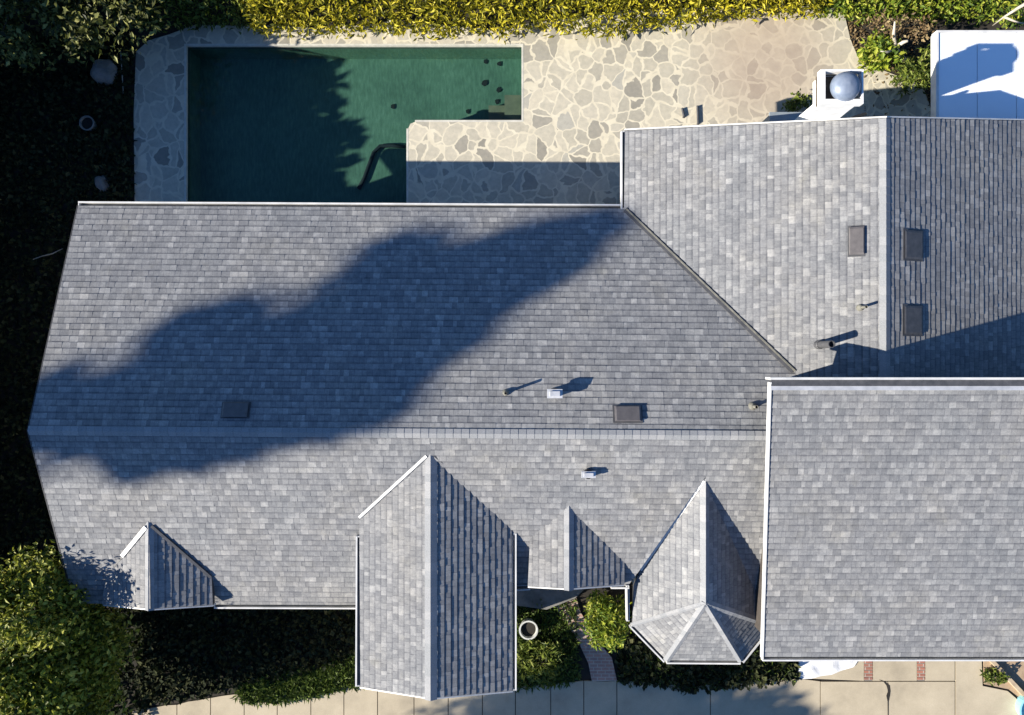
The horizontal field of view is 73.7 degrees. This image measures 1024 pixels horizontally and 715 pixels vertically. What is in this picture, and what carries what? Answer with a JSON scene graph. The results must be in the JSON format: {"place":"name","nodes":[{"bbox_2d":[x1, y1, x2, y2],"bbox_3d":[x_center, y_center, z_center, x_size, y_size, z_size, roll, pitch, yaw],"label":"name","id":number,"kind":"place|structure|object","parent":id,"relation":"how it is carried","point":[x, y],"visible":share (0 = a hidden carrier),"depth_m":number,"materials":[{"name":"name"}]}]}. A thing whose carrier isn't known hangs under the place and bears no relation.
{"place":"outdoors","nodes":[
{"label":"outdoors","id":0,"kind":"place"},
{"bbox_2d":[121,680,615,714],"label":"path","id":1,"kind":"structure","parent":0,"point":[599,697],"depth_m":18.46,"materials":[{"name":"beige concrete"}]},
{"bbox_2d":[0,0,1023,714],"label":"ground","id":2,"kind":"structure","parent":0,"point":[910,46],"depth_m":18.50,"materials":[{"name":"soil"}]},
{"bbox_2d":[0,539,142,714],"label":"tree","id":3,"kind":"object","parent":2,"relation":"on","point":[73,666],"visible":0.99,"depth_m":15.24,"materials":[{"name":"green plant"}]},
{"bbox_2d":[0,0,169,74],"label":"tree","id":4,"kind":"object","parent":2,"relation":"on","point":[66,16],"visible":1,"depth_m":16.47,"materials":[{"name":"green plant"}]},
{"bbox_2d":[79,115,96,130],"bbox_3d":[-11.376,-6.273,18.375,0.400,0.250,0.400,0,90,0],"label":"planter","id":5,"kind":"object","parent":2,"relation":"on","point":[87,122],"visible":0.99,"depth_m":18.30,"materials":[{"name":"grey concrete"}]},
{"bbox_2d":[95,175,109,191],"bbox_3d":[-11.057,-4.691,18.358,0.354,0.284,0.498,0,90,0],"label":"boulder","id":6,"kind":"object","parent":2,"relation":"on","point":[101,183],"visible":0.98,"depth_m":18.30,"materials":[{"name":"grey stone"}]},
{"bbox_2d":[90,59,117,86],"bbox_3d":[-10.969,-7.684,18.290,0.695,0.421,0.728,0,90,0],"label":"boulder","id":7,"kind":"object","parent":2,"relation":"on","point":[101,71],"visible":0.99,"depth_m":18.18,"materials":[{"name":"grey stone"}]},
{"bbox_2d":[106,0,261,34],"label":"hedge","id":8,"kind":"object","parent":2,"relation":"on","point":[218,19],"visible":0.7,"depth_m":17.85,"materials":[{"name":"green plant"}]},
{"bbox_2d":[0,26,801,714],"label":"ivy","id":9,"kind":"object","parent":2,"relation":"on","point":[144,672],"visible":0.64,"depth_m":18.38,"materials":[{"name":"green plant"}]},
{"bbox_2d":[230,599,798,709],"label":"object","id":10,"kind":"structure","parent":2,"relation":"on","point":[330,677],"depth_m":18.40,"materials":[{"name":"green plant"}]},
{"bbox_2d":[27,69,1023,700],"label":"house","id":11,"kind":"structure","parent":2,"relation":"on","point":[735,393],"depth_m":14.78,"materials":[{"name":"tile"}]},
{"bbox_2d":[519,618,537,639],"bbox_3d":[0.437,7.224,18.290,0.510,0.420,0.510,0,90,0],"label":"planter","id":12,"kind":"object","parent":2,"relation":"on","point":[528,628],"visible":1,"depth_m":18.16,"materials":[{"name":"ceramic"}]},
{"bbox_2d":[239,0,832,44],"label":"hedge","id":13,"kind":"object","parent":2,"relation":"on","point":[631,16],"visible":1,"depth_m":17.73,"materials":[{"name":"green plant"}]},
{"bbox_2d":[517,635,571,689],"bbox_3d":[0.756,8.089,18.158,1.386,1.052,1.508,43,90,0],"label":"fern","id":14,"kind":"object","parent":2,"relation":"on","point":[548,667],"visible":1,"depth_m":18.10,"materials":[{"name":"green plant"}]},
{"bbox_2d":[517,588,583,609],"bbox_3d":[1.256,6.251,18.430,2.420,0.180,1.048,0,90,0],"label":"porch","id":15,"kind":"object","parent":2,"relation":"on","point":[532,597],"visible":0.41,"depth_m":18.34,"materials":[{"name":"grey concrete"}]},
{"bbox_2d":[555,598,616,680],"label":"walk","id":16,"kind":"structure","parent":2,"relation":"on","point":[601,665],"depth_m":18.45,"materials":[{"name":"grey brick"}]},
{"bbox_2d":[579,588,631,653],"bbox_3d":[2.445,6.890,17.814,1.483,1.572,1.751,0,90,0],"label":"shrub","id":17,"kind":"object","parent":2,"relation":"on","point":[610,629],"visible":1,"depth_m":17.50,"materials":[{"name":"green plant"}]},
{"bbox_2d":[864,661,871,679],"bbox_3d":[9.643,8.005,18.486,0.213,0.048,1.460,0,90,0],"label":"brick band","id":18,"kind":"object","parent":2,"relation":"on","point":[867,670],"visible":0.38,"depth_m":18.46,"materials":[{"name":"red brick"}]},
{"bbox_2d":[845,8,934,115],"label":"leaf litter","id":19,"kind":"object","parent":2,"relation":"on","point":[921,43],"visible":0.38,"depth_m":18.46,"materials":[{"name":"plant"}]},
{"bbox_2d":[864,8,937,62],"bbox_3d":[9.913,-8.324,17.716,1.862,1.454,1.142,0,90,0],"label":"bare shrub","id":20,"kind":"object","parent":2,"relation":"on","point":[893,34],"visible":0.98,"depth_m":17.38,"materials":[{"name":"green plant"}]},
{"bbox_2d":[810,0,1023,29],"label":"hedge","id":21,"kind":"object","parent":2,"relation":"on","point":[945,9],"visible":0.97,"depth_m":17.94,"materials":[{"name":"green plant"}]},
{"bbox_2d":[917,661,924,679],"bbox_3d":[11.069,8.005,18.486,0.197,0.048,1.460,0,90,0],"label":"brick band","id":22,"kind":"object","parent":2,"relation":"on","point":[920,670],"visible":0.4,"depth_m":18.46,"materials":[{"name":"red brick"}]},
{"bbox_2d":[931,30,1023,118],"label":"patio cover","id":23,"kind":"object","parent":2,"relation":"on","point":[977,73],"visible":0.63,"depth_m":16.10,"materials":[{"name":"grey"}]},
{"bbox_2d":[983,661,1023,696],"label":"dirt bed","id":24,"kind":"object","parent":2,"relation":"on","point":[1014,670],"visible":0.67,"depth_m":18.48,"materials":[{"name":"beige soil"}]},
{"bbox_2d":[979,667,1010,685],"bbox_3d":[12.963,8.572,18.332,0.683,0.409,0.512,0,90,0],"label":"shrub","id":25,"kind":"object","parent":24,"relation":"on","point":[995,675],"visible":1,"depth_m":18.31,"materials":[{"name":"green plant"}]},
{"bbox_2d":[989,661,1023,695],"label":"timber","id":26,"kind":"object","parent":24,"relation":"on","point":[1019,690],"visible":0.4,"depth_m":18.36,"materials":[{"name":"beige wood"}]},
{"bbox_2d":[992,3,1023,25],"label":"bare tree","id":27,"kind":"object","parent":2,"relation":"on","point":[1013,11],"visible":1,"depth_m":17.17,"materials":[{"name":"white plant"}]},
{"bbox_2d":[1015,695,1023,714],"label":"tub","id":28,"kind":"object","parent":2,"relation":"on","point":[1019,705],"visible":1,"depth_m":18.35,"materials":[{"name":"teal plastic"}]},
{"bbox_2d":[134,6,930,203],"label":"patio","id":29,"kind":"structure","parent":0,"point":[588,100],"depth_m":18.47,"materials":[{"name":"beige stone"}]},
{"bbox_2d":[184,44,522,202],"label":"swimming pool","id":30,"kind":"structure","parent":29,"relation":"in","point":[315,123],"depth_m":19.42,"materials":[{"name":"green liquid"}]},
{"bbox_2d":[357,144,404,189],"bbox_3d":[-3.852,-5.569,19.360,1.840,0.110,0.580,-43,90,0],"label":"hose","id":31,"kind":"object","parent":30,"relation":"on","point":[368,166],"visible":1,"depth_m":19.32,"materials":[{"name":"black rubber"}]},
{"bbox_2d":[386,20,394,36],"bbox_3d":[-3.244,-8.860,18.300,0.215,0.400,0.340,-27,90,0],"label":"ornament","id":32,"kind":"object","parent":29,"relation":"on","point":[392,31],"visible":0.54,"depth_m":18.30,"materials":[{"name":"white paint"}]},
{"bbox_2d":[696,105,698,124],"bbox_3d":[5.013,-6.539,18.435,0.060,0.090,0.507,-2,90,0],"label":"pipe","id":33,"kind":"object","parent":29,"relation":"on","point":[697,107],"visible":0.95,"depth_m":18.40,"materials":[{"name":"metal"}]},
{"bbox_2d":[762,112,802,121],"bbox_3d":[6.351,-5.373,17.075,0.887,2.850,0.509,0,90,0],"label":"utility cabinet","id":34,"kind":"object","parent":29,"relation":"on","point":[781,116],"visible":0.14,"depth_m":15.65,"materials":[{"name":"grey metal"}]},
{"bbox_2d":[781,88,812,111],"bbox_3d":[7.556,-6.713,18.092,0.698,0.826,0.703,36,90,0],"label":"shrub","id":35,"kind":"object","parent":29,"relation":"on","point":[802,101],"visible":1,"depth_m":18.00,"materials":[{"name":"green plant"}]},
{"bbox_2d":[856,25,906,73],"bbox_3d":[9.623,-8.031,17.936,1.073,1.265,1.212,0,90,0],"label":"shrub","id":36,"kind":"object","parent":29,"relation":"on","point":[872,56],"visible":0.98,"depth_m":17.67,"materials":[{"name":"green plant"}]},
{"bbox_2d":[887,44,930,97],"bbox_3d":[10.517,-7.461,17.815,1.439,1.380,1.126,0,90,0],"label":"shrub","id":37,"kind":"object","parent":29,"relation":"on","point":[910,72],"visible":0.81,"depth_m":17.60,"materials":[{"name":"green plant"}]},
{"bbox_2d":[617,661,1017,714],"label":"driveway","id":38,"kind":"structure","parent":0,"point":[938,691],"depth_m":18.47,"materials":[{"name":"beige concrete"}]},
{"bbox_2d":[881,680,890,714],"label":"crack","id":39,"kind":"object","parent":38,"relation":"on","point":[888,692],"visible":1,"depth_m":18.46,"materials":[{"name":"concrete"}]},
{"bbox_2d":[799,661,856,678],"bbox_3d":[8.541,8.246,18.432,1.603,0.050,0.876,0,90,0],"label":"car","id":40,"kind":"object","parent":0,"point":[811,669],"visible":0.45,"depth_m":18.43,"materials":[{"name":"white metal"}]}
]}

